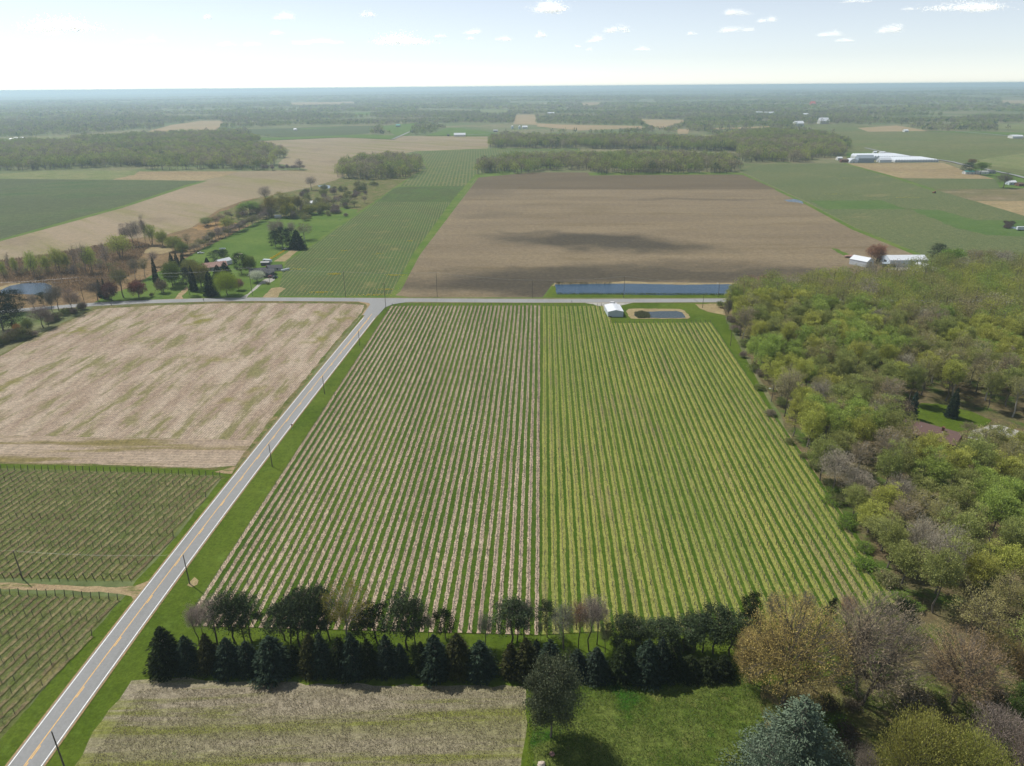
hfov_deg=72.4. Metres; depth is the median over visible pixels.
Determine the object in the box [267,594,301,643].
pine tree
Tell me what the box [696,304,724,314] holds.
dirt patch
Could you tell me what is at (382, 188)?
scrub ground
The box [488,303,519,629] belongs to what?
vine row
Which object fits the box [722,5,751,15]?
cloud
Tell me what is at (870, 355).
deciduous tree
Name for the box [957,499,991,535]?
deciduous tree
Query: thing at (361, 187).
shrub
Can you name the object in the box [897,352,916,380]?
bare tree
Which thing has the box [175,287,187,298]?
driveway
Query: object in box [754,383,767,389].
shrub
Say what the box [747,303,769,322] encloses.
deciduous tree
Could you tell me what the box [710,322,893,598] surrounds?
vine row
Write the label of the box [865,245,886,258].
bare tree
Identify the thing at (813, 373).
deciduous tree
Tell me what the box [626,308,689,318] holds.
pond bank
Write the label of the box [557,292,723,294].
cattails
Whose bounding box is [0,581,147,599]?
farm path
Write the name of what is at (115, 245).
willow tree
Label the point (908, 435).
deciduous tree
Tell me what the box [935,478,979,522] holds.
deciduous tree
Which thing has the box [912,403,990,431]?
lawn
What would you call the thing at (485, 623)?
bare pine tree
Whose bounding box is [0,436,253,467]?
stubble headland
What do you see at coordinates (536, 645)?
spruce tree
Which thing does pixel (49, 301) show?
bare tree
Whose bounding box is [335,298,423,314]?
junction
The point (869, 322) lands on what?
deciduous tree
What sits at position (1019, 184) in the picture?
shed
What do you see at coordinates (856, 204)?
meadow strip
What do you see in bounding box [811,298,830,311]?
deciduous tree
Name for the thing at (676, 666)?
spruce tree
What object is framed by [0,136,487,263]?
tan field
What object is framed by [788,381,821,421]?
deciduous tree
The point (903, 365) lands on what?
deciduous tree
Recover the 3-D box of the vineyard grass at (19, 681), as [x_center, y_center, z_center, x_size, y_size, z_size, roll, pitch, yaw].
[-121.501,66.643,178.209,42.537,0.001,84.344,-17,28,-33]
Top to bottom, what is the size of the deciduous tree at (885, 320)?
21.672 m
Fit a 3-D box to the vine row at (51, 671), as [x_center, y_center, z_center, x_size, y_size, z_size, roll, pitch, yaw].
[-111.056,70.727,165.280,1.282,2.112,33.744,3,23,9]
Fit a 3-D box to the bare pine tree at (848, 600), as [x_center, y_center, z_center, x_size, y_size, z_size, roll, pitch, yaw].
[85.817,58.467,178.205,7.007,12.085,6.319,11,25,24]
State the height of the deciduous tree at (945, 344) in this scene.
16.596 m
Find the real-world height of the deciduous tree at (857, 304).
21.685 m
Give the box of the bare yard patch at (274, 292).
[263,287,284,296]
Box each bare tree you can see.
[3,252,10,270]
[25,293,37,308]
[25,305,52,327]
[38,308,54,325]
[39,279,63,309]
[43,290,54,311]
[59,286,76,313]
[64,243,79,269]
[71,243,88,270]
[74,293,81,309]
[81,281,105,300]
[96,240,110,270]
[117,223,129,239]
[123,222,138,246]
[131,219,140,243]
[138,217,145,241]
[147,250,158,261]
[213,226,222,237]
[256,185,271,196]
[265,221,279,239]
[275,217,285,229]
[286,222,295,232]
[303,176,318,189]
[723,296,733,323]
[763,592,782,622]
[797,589,819,613]
[806,379,836,401]
[817,444,865,491]
[818,580,946,713]
[841,466,878,494]
[854,738,881,765]
[860,397,893,428]
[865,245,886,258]
[884,472,919,509]
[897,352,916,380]
[907,512,944,559]
[908,619,1021,711]
[909,307,929,325]
[915,522,973,593]
[964,697,1023,757]
[993,172,1016,187]
[1006,723,1023,765]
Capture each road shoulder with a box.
[5,315,377,765]
[23,297,942,311]
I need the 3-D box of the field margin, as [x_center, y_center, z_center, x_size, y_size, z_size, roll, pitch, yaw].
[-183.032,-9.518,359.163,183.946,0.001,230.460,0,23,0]
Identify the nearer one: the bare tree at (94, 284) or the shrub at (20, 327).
the shrub at (20, 327)
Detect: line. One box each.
[8,321,360,765]
[24,314,371,765]
[41,320,372,765]
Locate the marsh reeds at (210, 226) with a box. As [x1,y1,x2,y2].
[192,222,235,229]
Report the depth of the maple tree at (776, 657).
150.57 m
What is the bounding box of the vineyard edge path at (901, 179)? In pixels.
[842,163,934,190]
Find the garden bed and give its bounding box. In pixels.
[275,248,298,260]
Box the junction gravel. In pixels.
[356,301,369,314]
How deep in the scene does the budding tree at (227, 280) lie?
471.47 m
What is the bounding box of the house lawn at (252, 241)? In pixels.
[94,208,357,302]
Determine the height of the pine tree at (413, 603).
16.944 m
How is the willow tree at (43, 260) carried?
on the marsh ground at (194, 236)
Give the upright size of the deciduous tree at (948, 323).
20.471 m
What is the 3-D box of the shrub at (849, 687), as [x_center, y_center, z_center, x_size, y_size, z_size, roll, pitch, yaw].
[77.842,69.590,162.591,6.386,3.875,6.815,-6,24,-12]
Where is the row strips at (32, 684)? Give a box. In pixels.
[0,470,220,731]
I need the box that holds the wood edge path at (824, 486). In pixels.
[789,435,893,590]
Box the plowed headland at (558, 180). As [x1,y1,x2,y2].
[471,172,773,188]
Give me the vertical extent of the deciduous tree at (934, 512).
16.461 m
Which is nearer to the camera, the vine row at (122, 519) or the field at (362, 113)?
the vine row at (122, 519)
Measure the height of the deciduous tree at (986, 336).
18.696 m
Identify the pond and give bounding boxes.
[0,283,50,294]
[555,284,731,294]
[634,311,685,317]
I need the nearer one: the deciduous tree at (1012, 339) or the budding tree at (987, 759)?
the budding tree at (987, 759)
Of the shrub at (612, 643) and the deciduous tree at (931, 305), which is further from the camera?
the deciduous tree at (931, 305)
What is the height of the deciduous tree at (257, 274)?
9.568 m
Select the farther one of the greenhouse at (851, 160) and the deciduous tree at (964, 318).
the greenhouse at (851, 160)
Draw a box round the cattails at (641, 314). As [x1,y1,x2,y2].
[635,310,649,317]
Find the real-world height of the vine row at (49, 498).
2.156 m
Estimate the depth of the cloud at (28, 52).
19851.99 m
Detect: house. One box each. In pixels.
[201,261,227,270]
[249,265,274,276]
[903,417,962,450]
[962,170,974,173]
[975,170,988,173]
[1009,135,1023,137]
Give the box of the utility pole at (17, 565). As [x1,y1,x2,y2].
[13,551,22,578]
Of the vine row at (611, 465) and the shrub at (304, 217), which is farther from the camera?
the shrub at (304, 217)
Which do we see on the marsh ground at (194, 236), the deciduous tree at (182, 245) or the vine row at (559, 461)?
the deciduous tree at (182, 245)
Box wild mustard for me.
[292,197,918,295]
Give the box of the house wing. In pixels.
[262,268,272,276]
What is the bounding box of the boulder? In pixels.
[537,761,544,765]
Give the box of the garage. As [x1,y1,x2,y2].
[267,264,282,270]
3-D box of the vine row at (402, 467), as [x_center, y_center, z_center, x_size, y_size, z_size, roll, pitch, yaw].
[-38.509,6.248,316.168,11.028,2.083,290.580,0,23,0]
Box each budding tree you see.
[210,269,239,295]
[867,699,979,765]
[929,711,1021,765]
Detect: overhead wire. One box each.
[7,268,719,283]
[12,271,674,285]
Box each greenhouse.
[848,158,857,162]
[850,154,878,159]
[853,153,907,156]
[880,156,938,161]
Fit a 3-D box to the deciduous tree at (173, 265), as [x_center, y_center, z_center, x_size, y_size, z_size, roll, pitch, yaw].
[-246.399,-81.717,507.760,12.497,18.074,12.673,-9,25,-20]
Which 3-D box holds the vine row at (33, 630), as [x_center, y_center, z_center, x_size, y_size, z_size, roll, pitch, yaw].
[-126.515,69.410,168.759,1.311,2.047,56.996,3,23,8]
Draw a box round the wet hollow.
[140,247,171,253]
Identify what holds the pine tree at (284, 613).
on the verge grass at (212, 555)
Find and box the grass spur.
[832,248,849,254]
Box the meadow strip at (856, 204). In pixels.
[810,200,904,208]
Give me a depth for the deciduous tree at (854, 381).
296.77 m
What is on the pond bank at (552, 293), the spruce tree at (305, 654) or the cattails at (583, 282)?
the cattails at (583, 282)
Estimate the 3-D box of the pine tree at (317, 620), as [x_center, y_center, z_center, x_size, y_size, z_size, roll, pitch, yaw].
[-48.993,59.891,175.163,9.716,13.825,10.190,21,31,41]
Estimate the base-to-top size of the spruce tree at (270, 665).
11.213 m
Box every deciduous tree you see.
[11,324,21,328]
[19,318,33,329]
[100,280,117,300]
[107,261,128,297]
[124,279,146,297]
[126,258,138,278]
[135,259,147,277]
[154,229,166,245]
[158,261,180,286]
[162,235,183,250]
[162,259,180,279]
[173,241,188,254]
[180,258,197,271]
[187,259,210,286]
[191,243,203,251]
[194,238,204,243]
[235,201,261,213]
[235,279,243,288]
[241,254,256,269]
[247,269,264,281]
[261,196,278,213]
[273,191,295,215]
[279,202,296,217]
[292,196,302,212]
[296,223,311,239]
[300,204,317,214]
[314,201,327,210]
[317,574,375,634]
[322,198,333,202]
[339,198,349,202]
[723,292,741,314]
[724,282,743,314]
[729,288,742,313]
[729,304,752,334]
[732,303,759,338]
[733,294,754,325]
[739,293,755,322]
[743,317,764,335]
[744,336,765,361]
[745,288,759,298]
[745,292,761,306]
[747,279,761,290]
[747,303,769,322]
[750,319,769,336]
[750,334,766,360]
[752,302,767,318]
[753,286,768,295]
[753,340,781,375]
[757,289,770,302]
[758,356,790,390]
[760,298,773,308]
[761,332,787,351]
[762,330,785,344]
[763,318,783,335]
[765,292,785,304]
[765,306,786,317]
[766,309,784,320]
[766,313,783,326]
[768,299,785,311]
[771,365,792,401]
[772,364,803,416]
[774,334,785,359]
[774,350,798,369]
[776,368,807,408]
[777,317,795,331]
[779,284,794,303]
[780,321,798,353]
[781,345,807,364]
[782,339,803,351]
[783,303,802,318]
[783,312,803,327]
[785,297,799,310]
[785,298,803,315]
[785,387,806,435]
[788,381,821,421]
[791,356,816,382]
[792,289,815,304]
[795,295,808,306]
[795,323,818,349]
[796,393,826,446]
[798,407,826,456]
[800,298,816,322]
[800,320,820,331]
[801,340,819,359]
[802,308,825,327]
[802,333,826,355]
[803,363,820,385]
[804,392,828,409]
[804,432,843,480]
[809,292,829,306]
[809,347,830,380]
[810,375,833,395]
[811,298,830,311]
[813,301,829,314]
[813,324,839,345]
[814,366,847,390]
[816,334,841,363]
[817,363,839,378]
[818,320,841,343]
[819,394,847,430]
[820,308,840,326]
[820,333,843,354]
[820,398,844,441]
[823,383,854,408]
[824,428,860,457]
[824,740,860,765]
[825,293,840,310]
[826,406,856,441]
[827,313,847,352]
[830,309,844,319]
[831,344,847,375]
[833,301,846,311]
[833,351,857,377]
[834,308,852,317]
[834,349,857,378]
[836,373,864,390]
[838,326,857,348]
[839,372,867,386]
[840,310,855,323]
[840,483,872,513]
[841,330,868,350]
[841,389,863,412]
[841,392,874,428]
[842,296,872,315]
[842,404,879,461]
[846,319,871,331]
[846,336,872,371]
[849,440,880,478]
[850,359,876,383]
[850,375,873,402]
[852,325,878,362]
[853,307,874,320]
[853,340,879,360]
[854,291,873,305]
[854,498,895,532]
[857,406,885,449]
[858,294,880,309]
[858,348,881,370]
[859,365,886,392]
[859,510,908,550]
[860,307,885,330]
[864,320,880,336]
[867,335,889,370]
[867,386,896,428]
[869,331,899,364]
[871,329,890,339]
[871,481,907,517]
[871,510,914,567]
[872,372,903,396]
[872,392,907,439]
[872,426,906,452]
[873,438,905,496]
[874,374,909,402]
[876,301,891,312]
[876,358,902,381]
[876,409,919,457]
[877,339,900,363]
[879,307,894,329]
[880,323,898,335]
[881,421,925,446]
[886,310,905,328]
[886,678,943,726]
[887,537,933,588]
[888,435,920,480]
[889,332,916,361]
[889,358,912,379]
[889,399,917,414]
[889,495,927,520]
[892,296,921,322]
[893,298,912,314]
[893,303,913,325]
[893,342,923,373]
[894,322,919,344]
[897,323,920,337]
[899,360,930,402]
[901,467,941,499]
[902,517,943,545]
[904,333,931,361]
[904,434,940,477]
[906,487,940,522]
[908,314,929,335]
[911,330,939,353]
[911,444,959,498]
[914,351,943,395]
[914,430,952,466]
[915,304,938,328]
[916,350,942,389]
[916,534,973,612]
[922,325,940,359]
[923,302,943,318]
[923,316,945,338]
[924,345,947,356]
[927,348,954,382]
[927,495,963,530]
[928,334,943,349]
[929,338,953,359]
[934,314,959,339]
[934,354,967,400]
[934,504,991,550]
[934,528,985,568]
[935,301,957,321]
[935,440,978,485]
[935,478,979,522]
[936,248,968,261]
[941,325,969,346]
[943,581,1020,643]
[945,346,966,360]
[946,346,968,381]
[948,466,988,497]
[949,331,974,354]
[949,356,973,388]
[949,430,981,459]
[951,362,977,395]
[952,313,975,328]
[955,321,968,335]
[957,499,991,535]
[958,421,1006,453]
[959,421,977,434]
[960,548,1002,602]
[961,326,977,343]
[962,433,1000,472]
[963,345,994,385]
[964,475,1014,520]
[965,250,983,264]
[965,338,994,379]
[965,341,994,374]
[967,313,987,333]
[969,336,995,346]
[970,349,993,392]
[970,459,1007,500]
[970,621,1021,673]
[973,317,997,336]
[973,359,1004,399]
[973,481,1022,541]
[974,161,991,174]
[978,325,1008,344]
[979,364,1009,409]
[979,424,1011,465]
[981,248,1012,259]
[981,537,1023,592]
[983,313,997,327]
[986,567,1023,624]
[988,350,1010,369]
[990,448,1023,485]
[992,340,1019,360]
[994,316,1016,329]
[994,345,1022,395]
[995,475,1023,521]
[995,512,1023,565]
[996,325,1015,340]
[996,433,1023,464]
[998,363,1023,406]
[999,332,1023,353]
[1000,320,1023,336]
[1002,603,1023,650]
[1004,424,1023,455]
[1004,678,1023,730]
[1006,350,1023,373]
[1008,375,1023,416]
[1011,460,1023,512]
[1012,507,1023,554]
[1015,316,1023,352]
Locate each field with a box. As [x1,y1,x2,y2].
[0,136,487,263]
[0,170,136,179]
[0,303,363,439]
[4,137,67,140]
[75,677,526,765]
[113,171,236,180]
[147,121,222,131]
[249,126,374,136]
[259,134,394,139]
[291,102,340,104]
[300,126,340,128]
[355,112,369,114]
[382,123,414,135]
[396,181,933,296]
[425,127,499,135]
[481,110,507,112]
[513,115,536,124]
[537,123,641,129]
[538,113,593,114]
[583,102,599,104]
[641,119,683,127]
[678,129,688,133]
[710,126,767,128]
[738,163,1023,284]
[802,124,1023,174]
[847,152,871,156]
[847,163,992,178]
[859,126,924,131]
[903,178,999,188]
[929,131,1023,135]
[934,188,1023,200]
[974,153,1023,169]
[976,201,1023,215]
[996,124,1023,129]
[1000,100,1023,103]
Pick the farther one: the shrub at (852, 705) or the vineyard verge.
the vineyard verge
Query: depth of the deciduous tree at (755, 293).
413.67 m
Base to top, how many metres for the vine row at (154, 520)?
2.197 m
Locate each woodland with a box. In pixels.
[0,86,1023,105]
[0,93,1023,118]
[0,107,1023,136]
[0,128,287,170]
[332,150,424,179]
[474,148,743,173]
[487,132,739,150]
[501,130,744,134]
[702,126,851,161]
[729,248,1023,336]
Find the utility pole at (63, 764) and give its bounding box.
[51,731,64,765]
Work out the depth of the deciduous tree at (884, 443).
247.67 m
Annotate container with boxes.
[1016,226,1023,230]
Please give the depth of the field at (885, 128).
2167.78 m
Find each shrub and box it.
[0,333,12,342]
[5,329,23,340]
[15,326,27,336]
[16,328,32,335]
[28,330,39,335]
[43,317,53,322]
[58,307,68,313]
[77,301,88,308]
[153,276,167,292]
[239,210,247,215]
[289,210,296,218]
[301,215,309,219]
[319,183,327,189]
[329,187,337,193]
[358,184,365,191]
[408,642,418,652]
[408,645,416,656]
[489,646,497,658]
[562,646,583,660]
[609,636,621,650]
[680,641,697,653]
[716,301,723,306]
[726,315,735,321]
[728,325,739,329]
[732,327,739,333]
[736,338,749,346]
[739,350,747,356]
[746,361,760,371]
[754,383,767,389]
[755,368,766,376]
[764,409,776,416]
[775,397,788,406]
[784,437,795,443]
[798,451,807,457]
[806,458,824,470]
[816,691,833,708]
[819,693,842,716]
[820,477,836,486]
[820,491,848,506]
[821,710,855,740]
[823,485,841,495]
[830,493,846,504]
[830,669,854,691]
[834,673,860,693]
[834,718,862,743]
[836,515,857,529]
[840,695,863,713]
[841,736,874,763]
[843,511,857,521]
[848,553,879,574]
[849,687,864,700]
[852,539,877,553]
[866,661,894,679]
[872,566,906,588]
[892,590,912,599]
[909,599,928,610]
[912,685,938,712]
[929,691,952,711]
[942,712,966,731]
[981,683,1010,705]
[982,699,1009,717]
[992,713,1020,731]
[993,738,1022,765]
[1007,701,1023,719]
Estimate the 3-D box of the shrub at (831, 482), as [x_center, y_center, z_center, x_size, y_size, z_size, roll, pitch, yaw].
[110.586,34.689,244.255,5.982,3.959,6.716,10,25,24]
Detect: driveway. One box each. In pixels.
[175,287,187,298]
[241,278,274,297]
[968,425,1018,441]
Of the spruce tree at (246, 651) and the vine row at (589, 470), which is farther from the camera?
the vine row at (589, 470)
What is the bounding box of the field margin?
[0,301,366,478]
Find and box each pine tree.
[0,287,19,330]
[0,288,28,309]
[0,302,26,327]
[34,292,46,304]
[179,266,191,294]
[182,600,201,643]
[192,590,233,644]
[192,601,203,632]
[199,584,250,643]
[206,250,224,259]
[217,249,228,257]
[218,589,263,641]
[221,593,251,639]
[231,251,247,273]
[254,602,296,640]
[264,586,313,647]
[267,229,281,246]
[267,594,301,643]
[270,226,289,247]
[275,583,328,637]
[282,228,293,245]
[298,580,341,640]
[298,599,338,635]
[344,610,375,641]
[349,597,391,645]
[374,583,433,650]
[398,596,430,647]
[422,612,434,637]
[428,605,457,640]
[475,610,495,643]
[486,593,538,643]
[501,599,535,641]
[511,596,536,637]
[517,646,588,738]
[532,597,559,636]
[536,621,543,631]
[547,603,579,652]
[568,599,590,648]
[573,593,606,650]
[589,593,611,644]
[598,624,612,649]
[603,611,644,649]
[615,611,652,652]
[626,616,657,650]
[638,614,677,644]
[653,613,683,644]
[658,607,712,652]
[680,608,717,652]
[687,607,728,652]
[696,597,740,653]
[711,604,754,655]
[723,714,800,765]
[735,602,765,632]
[740,590,763,618]
[824,597,840,624]
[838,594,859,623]
[875,601,899,621]
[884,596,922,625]
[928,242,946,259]
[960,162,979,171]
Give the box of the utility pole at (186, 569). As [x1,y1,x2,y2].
[183,555,189,583]
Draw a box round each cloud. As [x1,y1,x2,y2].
[13,49,47,53]
[17,13,122,33]
[95,52,120,55]
[126,39,155,43]
[273,9,294,19]
[292,40,312,44]
[308,38,332,43]
[367,30,439,45]
[459,29,481,33]
[526,0,577,14]
[585,34,602,41]
[602,25,629,32]
[720,24,753,32]
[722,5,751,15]
[818,28,842,36]
[878,23,904,32]
[905,1,1018,12]
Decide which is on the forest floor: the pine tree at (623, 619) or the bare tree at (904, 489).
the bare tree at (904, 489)
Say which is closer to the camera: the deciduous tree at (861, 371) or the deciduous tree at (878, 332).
the deciduous tree at (861, 371)
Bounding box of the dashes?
[26,321,366,764]
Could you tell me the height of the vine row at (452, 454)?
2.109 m
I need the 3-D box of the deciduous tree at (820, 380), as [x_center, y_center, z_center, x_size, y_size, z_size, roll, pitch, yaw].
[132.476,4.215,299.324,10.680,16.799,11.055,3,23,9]
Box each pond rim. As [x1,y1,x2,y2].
[0,283,19,289]
[552,281,731,285]
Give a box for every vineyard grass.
[0,468,222,580]
[0,591,121,738]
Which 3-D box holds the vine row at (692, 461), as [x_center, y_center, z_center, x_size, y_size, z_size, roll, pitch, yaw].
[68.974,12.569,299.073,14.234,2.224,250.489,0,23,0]
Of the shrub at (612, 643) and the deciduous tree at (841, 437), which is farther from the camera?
the deciduous tree at (841, 437)
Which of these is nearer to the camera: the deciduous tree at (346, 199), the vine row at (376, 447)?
the vine row at (376, 447)
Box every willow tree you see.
[0,261,5,275]
[8,256,17,273]
[22,250,41,276]
[35,253,50,272]
[46,246,63,270]
[56,250,71,269]
[78,244,95,271]
[104,233,133,256]
[141,223,156,244]
[200,216,214,225]
[219,216,236,228]
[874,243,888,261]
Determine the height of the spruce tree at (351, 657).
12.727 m
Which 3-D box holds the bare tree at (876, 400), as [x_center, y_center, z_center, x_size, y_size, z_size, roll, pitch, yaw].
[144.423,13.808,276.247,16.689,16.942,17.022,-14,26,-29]
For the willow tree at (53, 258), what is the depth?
532.99 m
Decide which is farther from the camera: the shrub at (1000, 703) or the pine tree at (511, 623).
the pine tree at (511, 623)
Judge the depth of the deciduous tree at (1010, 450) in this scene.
237.92 m
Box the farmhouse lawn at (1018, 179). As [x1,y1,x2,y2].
[969,168,1023,187]
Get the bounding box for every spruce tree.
[96,280,102,297]
[141,626,186,683]
[151,257,159,282]
[172,635,200,678]
[174,254,179,266]
[179,253,184,267]
[188,265,198,291]
[195,633,218,678]
[202,271,219,296]
[209,636,245,683]
[212,265,220,278]
[218,262,232,283]
[232,640,260,680]
[246,634,292,689]
[284,644,300,677]
[287,229,307,249]
[295,633,323,681]
[309,632,332,680]
[325,636,348,681]
[335,632,369,686]
[354,638,381,682]
[374,634,399,680]
[391,643,411,679]
[409,641,424,677]
[415,633,452,689]
[443,633,472,683]
[461,640,499,686]
[497,643,519,681]
[509,637,539,686]
[533,639,542,655]
[538,639,566,681]
[566,649,588,683]
[582,646,611,687]
[607,642,639,687]
[630,638,665,692]
[651,636,675,687]
[664,641,687,685]
[675,654,704,686]
[694,655,720,686]
[714,655,735,686]
[716,694,851,765]
[908,391,919,419]
[943,387,960,418]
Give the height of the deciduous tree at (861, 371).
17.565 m
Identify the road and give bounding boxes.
[3,298,1005,311]
[7,315,376,765]
[867,148,1023,177]
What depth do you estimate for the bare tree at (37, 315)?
412.54 m
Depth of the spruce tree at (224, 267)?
503.13 m
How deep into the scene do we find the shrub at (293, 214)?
753.85 m
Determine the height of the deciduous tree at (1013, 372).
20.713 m
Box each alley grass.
[187,305,538,634]
[538,306,905,634]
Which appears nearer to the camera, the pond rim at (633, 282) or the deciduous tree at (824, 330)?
the deciduous tree at (824, 330)
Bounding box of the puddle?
[786,199,802,203]
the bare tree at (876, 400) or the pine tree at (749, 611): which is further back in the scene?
the bare tree at (876, 400)
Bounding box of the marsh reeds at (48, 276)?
[0,239,149,291]
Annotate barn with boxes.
[214,257,232,264]
[454,133,465,135]
[604,303,623,316]
[793,121,803,125]
[817,118,828,123]
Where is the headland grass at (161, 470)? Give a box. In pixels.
[0,464,230,476]
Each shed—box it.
[260,261,269,265]
[849,255,873,266]
[855,155,874,162]
[876,157,891,162]
[880,262,895,266]
[881,255,927,266]
[1005,180,1016,184]
[1015,182,1023,185]
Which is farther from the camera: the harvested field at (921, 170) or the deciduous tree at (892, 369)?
the harvested field at (921, 170)
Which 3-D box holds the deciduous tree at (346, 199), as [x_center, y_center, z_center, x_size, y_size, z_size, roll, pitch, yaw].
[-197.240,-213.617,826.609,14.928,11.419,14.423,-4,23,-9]
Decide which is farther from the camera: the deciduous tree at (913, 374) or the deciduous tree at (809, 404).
the deciduous tree at (913, 374)
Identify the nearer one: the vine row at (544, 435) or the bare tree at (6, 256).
the vine row at (544, 435)
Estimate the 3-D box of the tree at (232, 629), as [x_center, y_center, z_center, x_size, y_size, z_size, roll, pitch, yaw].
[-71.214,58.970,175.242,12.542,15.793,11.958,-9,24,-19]
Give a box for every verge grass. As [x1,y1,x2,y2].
[0,466,258,765]
[46,303,882,765]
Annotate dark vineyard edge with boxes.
[0,181,204,240]
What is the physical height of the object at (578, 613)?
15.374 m
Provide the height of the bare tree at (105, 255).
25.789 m
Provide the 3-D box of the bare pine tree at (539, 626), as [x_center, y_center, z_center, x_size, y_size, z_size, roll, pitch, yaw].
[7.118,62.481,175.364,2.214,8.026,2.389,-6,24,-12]
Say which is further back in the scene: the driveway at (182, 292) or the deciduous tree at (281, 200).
the deciduous tree at (281, 200)
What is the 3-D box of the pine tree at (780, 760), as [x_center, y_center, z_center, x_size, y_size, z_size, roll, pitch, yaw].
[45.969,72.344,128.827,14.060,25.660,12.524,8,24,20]
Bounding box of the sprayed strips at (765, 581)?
[541,306,896,633]
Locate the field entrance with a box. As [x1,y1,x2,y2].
[216,467,234,473]
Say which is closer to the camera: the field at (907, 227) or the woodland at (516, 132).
the field at (907, 227)
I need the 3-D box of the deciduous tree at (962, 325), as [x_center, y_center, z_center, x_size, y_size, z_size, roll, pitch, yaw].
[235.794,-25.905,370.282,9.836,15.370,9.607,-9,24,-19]
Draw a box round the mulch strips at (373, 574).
[194,305,539,634]
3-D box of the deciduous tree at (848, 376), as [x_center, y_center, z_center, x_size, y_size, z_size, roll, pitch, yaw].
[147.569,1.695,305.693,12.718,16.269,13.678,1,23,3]
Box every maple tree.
[731,580,863,711]
[732,622,773,684]
[1003,639,1023,696]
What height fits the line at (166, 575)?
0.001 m
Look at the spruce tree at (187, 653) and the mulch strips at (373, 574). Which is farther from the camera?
the mulch strips at (373, 574)
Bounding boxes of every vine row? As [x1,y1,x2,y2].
[0,465,69,516]
[0,466,82,525]
[0,467,131,570]
[0,468,96,536]
[0,468,103,544]
[0,470,110,552]
[0,470,124,565]
[0,589,46,633]
[0,589,55,643]
[0,592,90,682]
[0,592,99,693]
[0,593,73,661]
[0,595,117,713]
[0,630,91,723]
[1,466,75,520]
[1,467,138,576]
[1,591,82,669]
[2,470,117,553]
[3,467,89,530]
[4,466,62,509]
[5,591,64,646]
[5,592,108,694]
[9,468,144,577]
[19,469,151,577]
[28,470,158,577]
[37,469,164,577]
[46,469,171,577]
[55,469,178,577]
[64,473,185,577]
[73,472,192,577]
[82,473,199,577]
[91,471,205,577]
[101,472,212,577]
[110,471,219,578]
[118,492,205,578]
[195,305,391,606]
[205,306,399,622]
[210,306,395,598]
[215,306,403,620]
[234,308,409,623]
[238,305,407,593]
[251,308,418,622]
[259,305,415,592]
[261,305,423,622]
[285,306,427,591]
[292,305,431,595]
[305,305,435,586]
[315,305,439,584]
[324,303,443,588]
[328,306,447,598]
[331,303,451,610]
[336,303,455,625]
[345,303,459,622]
[361,303,463,608]
[369,303,467,612]
[373,303,471,624]
[383,303,475,623]
[393,303,479,627]
[405,303,483,618]
[418,303,487,595]
[422,303,491,622]
[430,303,495,627]
[442,303,499,616]
[452,303,503,614]
[459,303,507,627]
[469,303,511,629]
[477,305,515,629]
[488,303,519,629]
[498,313,522,615]
[507,306,527,630]
[517,316,531,630]
[526,303,535,627]
[535,305,539,631]
[544,303,546,630]
[548,306,555,630]
[553,307,565,602]
[557,305,577,629]
[562,310,586,628]
[566,303,597,627]
[571,308,607,621]
[575,303,617,626]
[580,309,626,612]
[585,311,637,614]
[588,303,648,616]
[593,307,659,618]
[597,303,668,615]
[601,303,678,615]
[609,318,686,609]
[615,321,697,610]
[620,321,711,617]
[625,324,716,606]
[630,324,728,611]
[634,320,738,608]
[639,320,747,602]
[645,327,761,615]
[648,323,769,614]
[653,320,779,613]
[658,322,791,616]
[663,322,802,613]
[667,320,804,596]
[672,320,817,604]
[677,324,832,609]
[683,324,841,611]
[686,320,844,597]
[695,328,859,606]
[696,322,871,609]
[700,321,875,604]
[705,320,885,600]
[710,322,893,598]
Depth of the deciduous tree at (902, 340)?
334.06 m
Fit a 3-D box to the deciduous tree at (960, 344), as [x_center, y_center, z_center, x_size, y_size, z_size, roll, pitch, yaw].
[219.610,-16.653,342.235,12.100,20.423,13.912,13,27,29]
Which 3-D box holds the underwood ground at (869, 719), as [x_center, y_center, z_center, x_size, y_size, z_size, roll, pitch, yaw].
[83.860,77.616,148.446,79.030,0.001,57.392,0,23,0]
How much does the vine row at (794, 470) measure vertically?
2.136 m
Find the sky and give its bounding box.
[0,0,1023,94]
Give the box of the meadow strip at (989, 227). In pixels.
[912,209,1023,235]
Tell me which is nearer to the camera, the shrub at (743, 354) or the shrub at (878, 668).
the shrub at (878, 668)
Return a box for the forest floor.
[721,271,1023,666]
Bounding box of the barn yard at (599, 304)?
[589,303,628,310]
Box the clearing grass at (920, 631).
[592,615,943,650]
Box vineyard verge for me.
[274,148,579,297]
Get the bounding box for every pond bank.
[546,282,724,297]
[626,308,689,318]
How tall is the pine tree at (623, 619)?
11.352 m
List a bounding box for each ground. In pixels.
[0,86,1023,710]
[0,179,199,238]
[0,194,275,308]
[219,169,422,224]
[279,202,450,295]
[377,186,463,201]
[400,149,579,185]
[759,648,1023,765]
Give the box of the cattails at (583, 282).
[556,281,611,283]
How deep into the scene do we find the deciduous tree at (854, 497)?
222.94 m
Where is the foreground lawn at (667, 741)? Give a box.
[530,672,764,765]
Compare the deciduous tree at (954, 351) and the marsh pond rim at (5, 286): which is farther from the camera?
the marsh pond rim at (5, 286)
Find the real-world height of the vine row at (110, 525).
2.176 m

